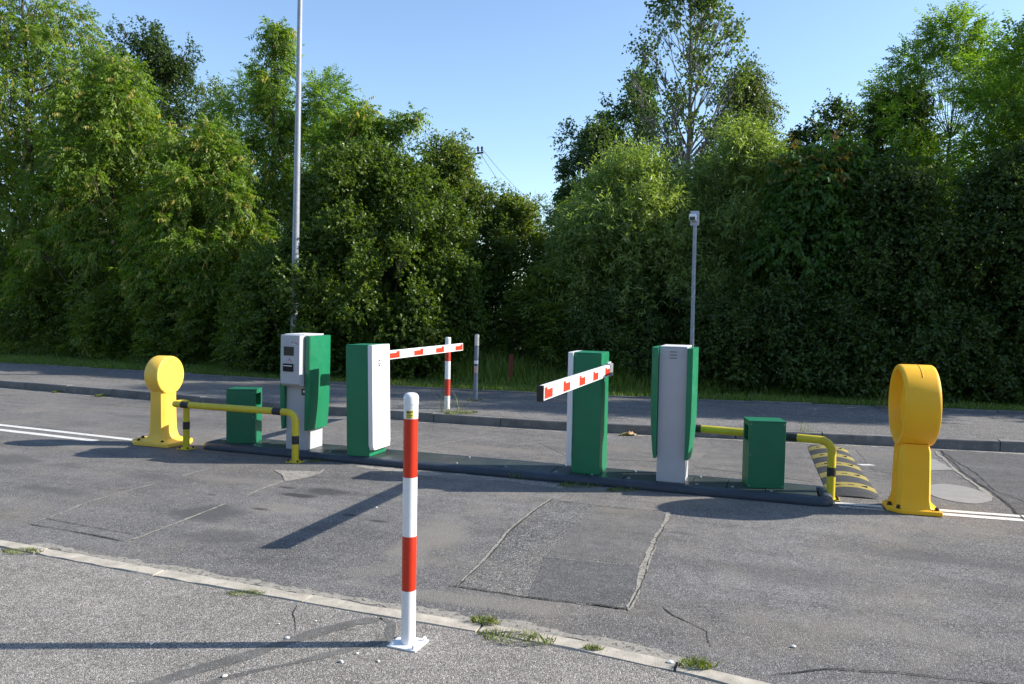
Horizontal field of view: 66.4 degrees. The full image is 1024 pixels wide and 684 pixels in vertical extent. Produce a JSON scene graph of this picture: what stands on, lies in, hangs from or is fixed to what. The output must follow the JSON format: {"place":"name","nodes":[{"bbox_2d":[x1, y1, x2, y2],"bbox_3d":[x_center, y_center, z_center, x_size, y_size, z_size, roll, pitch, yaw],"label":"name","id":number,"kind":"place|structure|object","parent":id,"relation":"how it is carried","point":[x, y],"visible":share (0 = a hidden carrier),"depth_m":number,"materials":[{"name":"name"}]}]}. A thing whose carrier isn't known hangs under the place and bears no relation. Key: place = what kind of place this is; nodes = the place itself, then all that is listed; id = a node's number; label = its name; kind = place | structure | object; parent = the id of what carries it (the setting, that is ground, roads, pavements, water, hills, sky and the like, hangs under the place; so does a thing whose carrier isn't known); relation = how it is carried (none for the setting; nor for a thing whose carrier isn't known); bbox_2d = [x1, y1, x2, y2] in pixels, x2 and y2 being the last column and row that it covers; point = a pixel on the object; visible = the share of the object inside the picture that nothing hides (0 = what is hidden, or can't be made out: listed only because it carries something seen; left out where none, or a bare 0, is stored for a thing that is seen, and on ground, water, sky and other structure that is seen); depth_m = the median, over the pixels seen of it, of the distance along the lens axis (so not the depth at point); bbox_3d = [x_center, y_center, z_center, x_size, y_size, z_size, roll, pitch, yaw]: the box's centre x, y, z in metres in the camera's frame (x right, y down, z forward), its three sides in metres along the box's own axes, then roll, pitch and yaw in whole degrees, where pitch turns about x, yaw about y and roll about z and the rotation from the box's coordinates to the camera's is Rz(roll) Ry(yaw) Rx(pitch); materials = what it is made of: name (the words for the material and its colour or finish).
{"place":"outdoors","nodes":[
{"label":"outdoors","id":0,"kind":"place"},
{"bbox_2d":[0,548,718,683],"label":"pavement","id":1,"kind":"structure","parent":0,"point":[65,622],"depth_m":3.65,"materials":[{"name":"asphalt"}]},
{"bbox_2d":[227,589,265,595],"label":"weed tuft","id":2,"kind":"object","parent":1,"relation":"on","point":[249,591],"visible":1,"depth_m":4.27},
{"bbox_2d":[140,617,381,683],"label":"pavement seam","id":3,"kind":"object","parent":1,"relation":"on","point":[228,660],"visible":1,"depth_m":3.55,"materials":[{"name":"asphalt"}]},
{"bbox_2d":[204,618,395,683],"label":"pavement seam","id":4,"kind":"object","parent":1,"relation":"on","point":[390,629],"visible":1,"depth_m":3.55,"materials":[{"name":"asphalt"}]},
{"bbox_2d":[387,392,428,652],"bbox_3d":[-0.477,0.827,3.648,0.150,1.188,0.136,2,3,22],"label":"bollard","id":5,"kind":"object","parent":1,"relation":"on","point":[407,640],"visible":1,"depth_m":3.62,"materials":[{"name":"metal"}]},
{"bbox_2d":[0,388,1023,683],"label":"road","id":6,"kind":"structure","parent":0,"point":[756,590],"depth_m":5.37,"materials":[{"name":"asphalt"}]},
{"bbox_2d":[1,430,96,440],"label":"road marking","id":7,"kind":"object","parent":6,"relation":"on","point":[50,435],"visible":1,"depth_m":9.11,"materials":[{"name":"paint"}]},
{"bbox_2d":[0,425,131,440],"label":"road marking","id":8,"kind":"object","parent":6,"relation":"on","point":[68,432],"visible":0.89,"depth_m":9.33,"materials":[{"name":"paint"}]},
{"bbox_2d":[34,484,151,521],"bbox_3d":[-3.300,1.258,6.182,0.085,0.001,1.306,2,3,13],"label":"road seam","id":9,"kind":"object","parent":6,"relation":"on","point":[91,500],"visible":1,"depth_m":6.17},
{"bbox_2d":[132,355,192,447],"bbox_3d":[-3.913,0.641,8.722,0.629,0.982,0.440,2,3,17],"label":"guide post","id":10,"kind":"object","parent":6,"relation":"on","point":[163,377],"visible":0.93,"depth_m":8.60,"materials":[{"name":"yellow plastic"}]},
{"bbox_2d":[128,503,225,540],"bbox_3d":[-2.398,1.297,5.682,0.034,0.001,1.074,2,3,16],"label":"road seam","id":11,"kind":"object","parent":6,"relation":"on","point":[176,522],"visible":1,"depth_m":5.66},
{"bbox_2d":[172,400,304,463],"bbox_3d":[-2.849,0.912,8.130,1.634,0.534,0.221,2,3,20],"label":"guard rail","id":12,"kind":"object","parent":6,"relation":"on","point":[186,405],"visible":1,"depth_m":8.02,"materials":[{"name":"metal"}]},
{"bbox_2d":[275,470,317,480],"bbox_3d":[-1.974,1.230,7.306,0.385,0.001,0.505,0,3,-28],"label":"road patch","id":13,"kind":"object","parent":6,"relation":"on","point":[295,475],"visible":1,"depth_m":7.28,"materials":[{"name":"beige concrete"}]},
{"bbox_2d":[31,543,690,661],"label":"gutter dust","id":14,"kind":"object","parent":6,"relation":"on","point":[521,624],"visible":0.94,"depth_m":4.13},
{"bbox_2d":[356,465,441,475],"bbox_3d":[-1.104,1.238,7.534,0.935,0.001,0.185,2,3,21],"label":"road seam","id":15,"kind":"object","parent":6,"relation":"on","point":[401,471],"visible":0.84,"depth_m":7.52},
{"bbox_2d":[456,499,549,586],"bbox_3d":[-0.023,1.347,5.492,0.073,0.001,2.182,2,3,17],"label":"road seam","id":16,"kind":"object","parent":6,"relation":"on","point":[492,548],"visible":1,"depth_m":5.22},
{"bbox_2d":[452,473,566,487],"bbox_3d":[-0.033,1.272,7.202,1.173,0.001,0.176,2,3,24],"label":"road seam","id":17,"kind":"object","parent":6,"relation":"on","point":[526,482],"visible":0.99,"depth_m":7.16,"materials":[{"name":"asphalt"}]},
{"bbox_2d":[0,388,1023,453],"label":"gutter dust","id":18,"kind":"object","parent":6,"relation":"on","point":[560,430],"visible":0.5,"depth_m":10.14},
{"bbox_2d":[203,437,833,506],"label":"traffic island","id":19,"kind":"structure","parent":6,"relation":"on","point":[789,493],"depth_m":7.31,"materials":[{"name":"concrete"}]},
{"bbox_2d":[226,387,261,442],"bbox_3d":[-2.930,0.797,8.563,0.316,0.585,0.246,1,3,0],"label":"litter bin","id":20,"kind":"object","parent":19,"relation":"on","point":[242,427],"visible":0.9,"depth_m":8.45,"materials":[{"name":"metal"}]},
{"bbox_2d":[280,333,330,449],"bbox_3d":[-2.200,0.515,8.223,0.388,1.206,0.500,3,3,19],"label":"ticket machine","id":21,"kind":"object","parent":19,"relation":"on","point":[304,376],"visible":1,"depth_m":8.11,"materials":[{"name":"green metal"}]},
{"bbox_2d":[346,343,463,456],"bbox_3d":[-1.044,0.529,9.323,0.397,1.120,3.191,1,2,19],"label":"barrier","id":22,"kind":"object","parent":19,"relation":"on","point":[368,394],"visible":1,"depth_m":7.85,"materials":[{"name":"metal"}]},
{"bbox_2d":[537,350,612,474],"bbox_3d":[0.410,0.690,6.360,0.396,1.120,2.446,2,3,19],"label":"barrier","id":23,"kind":"object","parent":19,"relation":"on","point":[584,384],"visible":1,"depth_m":7.19,"materials":[{"name":"green metal"}]},
{"bbox_2d":[651,344,698,482],"bbox_3d":[1.473,0.633,7.084,0.388,1.206,0.500,2,3,19],"label":"ticket machine","id":24,"kind":"object","parent":19,"relation":"on","point":[674,381],"visible":1,"depth_m":6.89,"materials":[{"name":"metal"}]},
{"bbox_2d":[742,417,786,488],"bbox_3d":[2.206,0.967,6.857,0.316,0.585,0.246,1,3,5],"label":"cabinet","id":25,"kind":"object","parent":19,"relation":"on","point":[764,447],"visible":1,"depth_m":6.74,"materials":[{"name":"metal"}]},
{"bbox_2d":[695,425,839,501],"bbox_3d":[2.108,1.050,6.995,1.562,0.540,0.141,2,3,27],"label":"guard rail","id":26,"kind":"object","parent":19,"relation":"on","point":[828,444],"visible":0.45,"depth_m":6.70,"materials":[{"name":"metal"}]},
{"bbox_2d":[458,499,667,608],"bbox_3d":[0.448,1.366,5.325,1.076,0.001,2.173,2,3,19],"label":"road patch","id":27,"kind":"object","parent":6,"relation":"on","point":[512,564],"visible":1,"depth_m":5.11,"materials":[{"name":"asphalt"}]},
{"bbox_2d":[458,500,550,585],"bbox_3d":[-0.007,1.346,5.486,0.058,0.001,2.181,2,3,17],"label":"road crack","id":28,"kind":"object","parent":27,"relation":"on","point":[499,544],"visible":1,"depth_m":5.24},
{"bbox_2d":[448,584,622,607],"bbox_3d":[0.122,1.402,4.308,1.036,0.001,0.032,2,3,17],"label":"road crack","id":29,"kind":"object","parent":27,"relation":"on","point":[545,598],"visible":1,"depth_m":4.28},
{"bbox_2d":[528,557,640,605],"bbox_3d":[0.407,1.397,4.595,0.662,0.001,0.727,2,3,19],"label":"road patch","id":30,"kind":"object","parent":27,"relation":"on","point":[586,581],"visible":1,"depth_m":4.56,"materials":[{"name":"asphalt"}]},
{"bbox_2d":[547,506,664,564],"bbox_3d":[0.722,1.357,5.594,0.621,0.001,1.383,2,3,19],"label":"road patch","id":31,"kind":"object","parent":27,"relation":"on","point":[617,535],"visible":1,"depth_m":5.47,"materials":[{"name":"asphalt"}]},
{"bbox_2d":[557,481,600,487],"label":"weed tuft","id":32,"kind":"object","parent":6,"relation":"on","point":[569,484],"visible":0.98,"depth_m":7.03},
{"bbox_2d":[536,440,656,460],"bbox_3d":[1.024,1.217,8.823,1.604,0.001,1.114,1,3,8],"label":"road patch","id":33,"kind":"object","parent":6,"relation":"on","point":[629,451],"visible":0.49,"depth_m":8.81,"materials":[{"name":"asphalt"}]},
{"bbox_2d":[607,486,638,491],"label":"weed tuft","id":34,"kind":"object","parent":6,"relation":"on","point":[626,488],"visible":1,"depth_m":6.89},
{"bbox_2d":[626,511,669,609],"bbox_3d":[0.922,1.379,5.171,0.069,0.001,2.141,2,3,17],"label":"road seam","id":35,"kind":"object","parent":6,"relation":"on","point":[648,552],"visible":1,"depth_m":4.91,"materials":[{"name":"asphalt"}]},
{"bbox_2d":[629,523,666,606],"bbox_3d":[0.890,1.383,5.023,0.033,0.001,1.801,2,3,17],"label":"road crack","id":36,"kind":"object","parent":6,"relation":"on","point":[647,564],"visible":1,"depth_m":4.83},
{"bbox_2d":[692,445,813,481],"bbox_3d":[2.591,1.264,8.404,1.158,0.001,1.811,2,3,19],"label":"road patch","id":37,"kind":"object","parent":6,"relation":"on","point":[725,458],"visible":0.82,"depth_m":8.29,"materials":[{"name":"asphalt"}]},
{"bbox_2d":[808,445,877,498],"bbox_3d":[3.355,1.272,8.049,0.430,0.047,2.685,2,3,17],"label":"speed hump","id":38,"kind":"object","parent":6,"relation":"on","point":[851,480],"visible":0.85,"depth_m":7.57,"materials":[{"name":"black rubber"}]},
{"bbox_2d":[835,502,881,507],"bbox_3d":[2.885,1.355,6.513,0.364,0.001,0.078,2,3,16],"label":"road marking","id":39,"kind":"object","parent":6,"relation":"on","point":[868,505],"visible":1,"depth_m":6.51,"materials":[{"name":"paint"}]},
{"bbox_2d":[856,449,893,472],"bbox_3d":[4.039,1.288,8.457,0.479,0.001,1.455,2,3,19],"label":"road patch","id":40,"kind":"object","parent":6,"relation":"on","point":[879,460],"visible":0.54,"depth_m":8.55,"materials":[{"name":"asphalt"}]},
{"bbox_2d":[771,668,1008,683],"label":"road crack","id":41,"kind":"object","parent":6,"relation":"on","point":[883,671],"visible":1,"depth_m":3.47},
{"bbox_2d":[882,364,942,516],"bbox_3d":[3.266,0.773,6.366,0.390,1.189,0.655,2,3,15],"label":"bollard","id":42,"kind":"object","parent":6,"relation":"on","point":[915,405],"visible":1,"depth_m":6.22,"materials":[{"name":"yellow plastic"}]},
{"bbox_2d":[931,459,953,469],"bbox_3d":[4.420,1.300,8.318,0.437,0.001,0.724,2,3,19],"label":"road patch","id":43,"kind":"object","parent":6,"relation":"on","point":[936,464],"visible":0.43,"depth_m":8.21,"materials":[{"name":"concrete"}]},
{"bbox_2d":[931,484,991,503],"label":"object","id":44,"kind":"object","parent":6,"relation":"on","point":[957,493],"visible":0.8,"depth_m":6.96,"materials":[{"name":"concrete"}]},
{"bbox_2d":[935,451,993,497],"bbox_3d":[4.561,1.316,7.996,0.086,0.001,2.401,2,3,18],"label":"road seam","id":45,"kind":"object","parent":6,"relation":"on","point":[978,486],"visible":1,"depth_m":7.67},
{"bbox_2d":[937,449,1023,513],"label":"road patch","id":46,"kind":"object","parent":6,"relation":"on","point":[1002,474],"visible":1,"depth_m":8.04,"materials":[{"name":"asphalt"}]},
{"bbox_2d":[942,452,1023,519],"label":"road crack","id":47,"kind":"object","parent":46,"relation":"on","point":[1002,499],"visible":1,"depth_m":7.16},
{"bbox_2d":[939,509,1023,516],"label":"road marking","id":48,"kind":"object","parent":6,"relation":"on","point":[971,512],"visible":0.88,"depth_m":6.31,"materials":[{"name":"paint"}]},
{"bbox_2d":[943,513,1023,520],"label":"road marking","id":49,"kind":"object","parent":6,"relation":"on","point":[985,517],"visible":0.93,"depth_m":6.18,"materials":[{"name":"paint"}]},
{"bbox_2d":[0,364,1023,439],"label":"pavement","id":50,"kind":"structure","parent":0,"point":[956,424],"depth_m":11.75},
{"bbox_2d":[444,337,450,408],"bbox_3d":[-0.919,0.444,11.167,0.082,1.028,0.082,2,3,19],"label":"bollard","id":51,"kind":"object","parent":50,"relation":"on","point":[447,367],"visible":0.87,"depth_m":11.14,"materials":[{"name":"metal"}]},
{"bbox_2d":[437,389,474,411],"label":"weed tuft","id":52,"kind":"object","parent":50,"relation":"on","point":[458,408],"visible":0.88,"depth_m":10.89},
{"bbox_2d":[473,334,478,399],"bbox_3d":[-0.562,0.394,12.268,0.069,1.040,0.068,3,3,19],"label":"post","id":53,"kind":"object","parent":50,"relation":"on","point":[476,359],"visible":1,"depth_m":12.24,"materials":[{"name":"metal"}]},
{"bbox_2d":[0,363,1023,413],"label":"kerb","id":54,"kind":"structure","parent":50,"relation":"on","point":[808,403],"depth_m":13.31,"materials":[{"name":"concrete"}]},
{"bbox_2d":[0,0,1023,283],"label":"sky","id":55,"kind":"structure","parent":0,"point":[507,72],"materials":[{"name":"blue"}]},
{"bbox_2d":[0,312,1023,410],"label":"terrain","id":56,"kind":"structure","parent":0,"point":[535,391],"depth_m":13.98,"materials":[{"name":"plant"}]},
{"bbox_2d":[0,260,82,356],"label":"bush","id":57,"kind":"object","parent":56,"relation":"on","point":[7,333],"visible":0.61,"depth_m":20.00,"materials":[{"name":"green plant"}]},
{"bbox_2d":[0,0,144,338],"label":"ash maple tree","id":58,"kind":"object","parent":56,"relation":"on","point":[19,36],"visible":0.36,"depth_m":22.55,"materials":[{"name":"green plant"}]},
{"bbox_2d":[51,265,147,361],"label":"bush","id":59,"kind":"object","parent":56,"relation":"on","point":[91,324],"visible":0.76,"depth_m":18.85,"materials":[{"name":"green plant"}]},
{"bbox_2d":[0,25,216,347],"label":"ash maple tree","id":60,"kind":"object","parent":56,"relation":"on","point":[125,95],"visible":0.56,"depth_m":20.25,"materials":[{"name":"green plant"}]},
{"bbox_2d":[68,13,224,255],"bbox_3d":[-13.250,-5.885,28.281,6.671,11.853,5.804,2,3,19],"label":"oak tree","id":61,"kind":"object","parent":56,"relation":"on","point":[167,67],"visible":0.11,"depth_m":27.95,"materials":[{"name":"green plant"}]},
{"bbox_2d":[123,266,228,365],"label":"bush","id":62,"kind":"object","parent":56,"relation":"on","point":[153,328],"visible":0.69,"depth_m":17.87,"materials":[{"name":"green plant"}]},
{"bbox_2d":[107,109,288,354],"bbox_3d":[-7.612,-2.426,19.592,4.905,6.788,4.275,2,3,19],"label":"ash maple tree","id":63,"kind":"object","parent":56,"relation":"on","point":[176,251],"visible":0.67,"depth_m":18.63,"materials":[{"name":"green plant"}]},
{"bbox_2d":[182,70,244,253],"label":"tree","id":64,"kind":"object","parent":56,"relation":"on","point":[202,93],"visible":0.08,"depth_m":26.09,"materials":[{"name":"green plant"}]},
{"bbox_2d":[208,266,286,371],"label":"bush","id":65,"kind":"object","parent":56,"relation":"on","point":[219,342],"visible":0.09,"depth_m":16.92,"materials":[{"name":"green plant"}]},
{"bbox_2d":[193,58,312,255],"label":"acacia tree","id":66,"kind":"object","parent":56,"relation":"on","point":[241,99],"visible":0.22,"depth_m":23.63,"materials":[{"name":"green plant"}]},
{"bbox_2d":[231,16,312,255],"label":"ash maple tree","id":67,"kind":"object","parent":56,"relation":"on","point":[282,49],"visible":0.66,"depth_m":22.25,"materials":[{"name":"green plant"}]},
{"bbox_2d":[290,0,302,332],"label":"street lamp","id":68,"kind":"object","parent":56,"relation":"on","point":[296,211],"visible":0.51,"depth_m":15.13,"materials":[{"name":"metal"}]},
{"bbox_2d":[267,279,365,376],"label":"bush","id":69,"kind":"object","parent":56,"relation":"on","point":[328,328],"visible":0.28,"depth_m":15.52,"materials":[{"name":"green plant"}]},
{"bbox_2d":[276,63,375,250],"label":"acacia tree","id":70,"kind":"object","parent":56,"relation":"on","point":[318,111],"visible":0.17,"depth_m":22.12,"materials":[{"name":"green plant"}]},
{"bbox_2d":[215,128,517,381],"bbox_3d":[-3.156,-1.866,17.244,6.560,5.636,6.012,2,3,19],"label":"field maple bush","id":71,"kind":"object","parent":56,"relation":"on","point":[343,204],"visible":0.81,"depth_m":15.82,"materials":[{"name":"green plant"}]},
{"bbox_2d":[300,88,433,310],"bbox_3d":[-4.024,-2.983,20.723,3.200,7.065,3.534,0,3,-26],"label":"ash maple tree","id":72,"kind":"object","parent":56,"relation":"on","point":[347,125],"visible":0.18,"depth_m":19.95,"materials":[{"name":"green plant"}]},
{"bbox_2d":[365,273,473,379],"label":"bush","id":73,"kind":"object","parent":56,"relation":"on","point":[441,332],"visible":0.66,"depth_m":15.10,"materials":[{"name":"green plant"}]},
{"bbox_2d":[382,127,508,351],"bbox_3d":[-1.534,-2.039,18.472,3.024,6.061,2.847,-1,3,-42],"label":"olive tree","id":74,"kind":"object","parent":56,"relation":"on","point":[453,159],"visible":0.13,"depth_m":18.05,"materials":[{"name":"green plant"}]},
{"bbox_2d":[0,194,1015,325],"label":"woodland","id":75,"kind":"object","parent":56,"relation":"on","point":[477,241],"depth_m":24.15,"materials":[{"name":"green plant"}]},
{"bbox_2d":[508,355,512,380],"bbox_3d":[-0.028,0.547,14.836,0.072,0.620,0.060,4,5,4],"label":"stake","id":76,"kind":"object","parent":56,"relation":"on","point":[510,364],"visible":0.64,"depth_m":14.82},
{"bbox_2d":[470,176,553,366],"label":"olive tree","id":77,"kind":"object","parent":56,"relation":"on","point":[513,222],"visible":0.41,"depth_m":17.99,"materials":[{"name":"green plant"}]},
{"bbox_2d":[509,191,553,289],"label":"tree","id":78,"kind":"object","parent":56,"relation":"on","point":[539,199],"visible":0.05,"depth_m":46.43,"materials":[{"name":"green plant"}]},
{"bbox_2d":[483,261,603,370],"bbox_3d":[0.798,-0.363,16.535,3.096,2.874,2.716,2,3,19],"label":"bush","id":79,"kind":"object","parent":56,"relation":"on","point":[528,294],"visible":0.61,"depth_m":16.02,"materials":[{"name":"green plant"}]},
{"bbox_2d":[516,196,598,350],"bbox_3d":[1.622,-1.388,19.913,3.368,4.733,2.837,2,3,19],"label":"green bush","id":80,"kind":"object","parent":56,"relation":"on","point":[559,229],"visible":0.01,"depth_m":19.56,"materials":[{"name":"green plant"}]},
{"bbox_2d":[535,110,653,268],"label":"alder tree","id":81,"kind":"object","parent":56,"relation":"on","point":[589,143],"visible":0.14,"depth_m":23.68,"materials":[{"name":"green plant"}]},
{"bbox_2d":[549,261,672,384],"bbox_3d":[2.011,-0.216,15.415,2.655,2.727,2.282,2,3,19],"label":"bush","id":82,"kind":"object","parent":56,"relation":"on","point":[635,347],"visible":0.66,"depth_m":15.03,"materials":[{"name":"green plant"}]},
{"bbox_2d":[516,130,748,371],"bbox_3d":[2.452,-1.656,16.886,5.285,5.833,4.641,2,3,19],"label":"willow tree","id":83,"kind":"object","parent":56,"relation":"on","point":[609,225],"visible":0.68,"depth_m":15.90,"materials":[{"name":"green plant"}]},
{"bbox_2d":[593,64,679,256],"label":"alder tree","id":84,"kind":"object","parent":56,"relation":"on","point":[624,113],"visible":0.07,"depth_m":24.47,"materials":[{"name":"green plant"}]},
{"bbox_2d":[617,0,761,203],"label":"poplar tree","id":85,"kind":"object","parent":56,"relation":"on","point":[696,57],"visible":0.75,"depth_m":20.69,"materials":[{"name":"green plant"}]},
{"bbox_2d":[689,211,698,346],"bbox_3d":[2.966,-0.600,12.846,0.180,3.100,0.296,2,3,19],"label":"camera mast","id":86,"kind":"object","parent":56,"relation":"on","point":[694,218],"visible":0.77,"depth_m":12.85,"materials":[{"name":"metal"}]},
{"bbox_2d":[649,284,782,402],"bbox_3d":[3.762,0.074,14.395,2.365,2.293,2.022,2,3,19],"label":"bush","id":87,"kind":"object","parent":56,"relation":"on","point":[718,331],"visible":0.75,"depth_m":13.88,"materials":[{"name":"green plant"}]},
{"bbox_2d":[648,101,800,345],"bbox_3d":[4.845,-1.984,16.968,4.179,6.431,3.874,2,3,19],"label":"willow tree","id":88,"kind":"object","parent":56,"relation":"on","point":[745,154],"visible":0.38,"depth_m":16.21,"materials":[{"name":"green plant"}]},
{"bbox_2d":[690,54,791,294],"bbox_3d":[6.527,-3.759,22.323,3.739,8.843,3.606,2,3,19],"label":"birch tree","id":89,"kind":"object","parent":56,"relation":"on","point":[757,94],"visible":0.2,"depth_m":21.82,"materials":[{"name":"green plant"}]},
{"bbox_2d":[723,269,841,397],"bbox_3d":[4.896,-0.076,14.015,2.254,2.468,1.938,2,3,19],"label":"bush","id":90,"kind":"object","parent":56,"relation":"on","point":[769,307],"visible":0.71,"depth_m":13.75,"materials":[{"name":"green plant"}]},
{"bbox_2d":[732,126,899,390],"bbox_3d":[5.814,-1.423,15.064,3.138,5.446,3.095,1,3,-5],"label":"lime tree","id":91,"kind":"object","parent":56,"relation":"on","point":[803,188],"visible":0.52,"depth_m":14.51,"materials":[{"name":"green plant"}]},
{"bbox_2d":[784,88,886,168],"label":"dark tree","id":92,"kind":"object","parent":56,"relation":"on","point":[812,133],"visible":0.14,"depth_m":22.61,"materials":[{"name":"green plant"}]},
{"bbox_2d":[791,279,915,407],"bbox_3d":[5.876,0.072,13.763,2.094,2.368,2.195,2,3,19],"label":"bush","id":93,"kind":"object","parent":56,"relation":"on","point":[858,334],"visible":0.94,"depth_m":13.27,"materials":[{"name":"green plant"}]},
{"bbox_2d":[796,147,986,398],"bbox_3d":[7.046,-1.155,14.576,3.570,4.892,3.204,2,3,19],"label":"hazel bush","id":94,"kind":"object","parent":56,"relation":"on","point":[900,206],"visible":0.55,"depth_m":13.77,"materials":[{"name":"green plant"}]},
{"bbox_2d":[852,77,958,276],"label":"dark tree","id":95,"kind":"object","parent":56,"relation":"on","point":[870,130],"visible":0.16,"depth_m":20.15,"materials":[{"name":"green plant"}]},
{"bbox_2d":[846,0,1023,297],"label":"acacia tree","id":96,"kind":"object","parent":56,"relation":"on","point":[967,53],"visible":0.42,"depth_m":18.84,"materials":[{"name":"green plant"}]},
{"bbox_2d":[872,293,1023,404],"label":"bush","id":97,"kind":"object","parent":56,"relation":"on","point":[973,331],"visible":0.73,"depth_m":12.85,"materials":[{"name":"green plant"}]},
{"bbox_2d":[901,132,1023,405],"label":"hazel bush","id":98,"kind":"object","parent":56,"relation":"on","point":[1002,293],"visible":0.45,"depth_m":13.40,"materials":[{"name":"green plant"}]},
{"bbox_2d":[931,9,1023,254],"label":"acacia tree","id":99,"kind":"object","parent":56,"relation":"on","point":[1011,82],"visible":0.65,"depth_m":16.01,"materials":[{"name":"green plant"}]},
{"bbox_2d":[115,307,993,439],"bbox_3d":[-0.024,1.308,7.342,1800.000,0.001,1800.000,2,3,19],"label":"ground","id":100,"kind":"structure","parent":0,"point":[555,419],"depth_m":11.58,"materials":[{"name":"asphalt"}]},
{"bbox_2d":[0,540,769,683],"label":"kerb","id":101,"kind":"structure","parent":100,"relation":"on","point":[638,658],"depth_m":4.04,"materials":[{"name":"concrete"}]},
{"bbox_2d":[2,547,43,553],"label":"weed tuft","id":102,"kind":"object","parent":101,"relation":"on","point":[17,550],"visible":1,"depth_m":4.90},
{"bbox_2d":[470,611,503,624],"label":"weed tuft","id":103,"kind":"object","parent":101,"relation":"on","point":[488,620],"visible":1,"depth_m":3.93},
{"bbox_2d":[477,625,556,645],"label":"weed tuft","id":104,"kind":"object","parent":101,"relation":"on","point":[532,636],"visible":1,"depth_m":3.76,"materials":[{"name":"plant"}]},
{"bbox_2d":[582,643,604,650],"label":"weed tuft","id":105,"kind":"object","parent":101,"relation":"on","point":[590,647],"visible":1,"depth_m":3.65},
{"bbox_2d":[676,653,721,669],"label":"weed tuft","id":106,"kind":"object","parent":101,"relation":"on","point":[688,663],"visible":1,"depth_m":3.49,"materials":[{"name":"plant"}]},
{"bbox_2d":[0,380,1023,452],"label":"kerb","id":107,"kind":"structure","parent":100,"relation":"on","point":[1002,445],"depth_m":10.32,"materials":[{"name":"concrete"}]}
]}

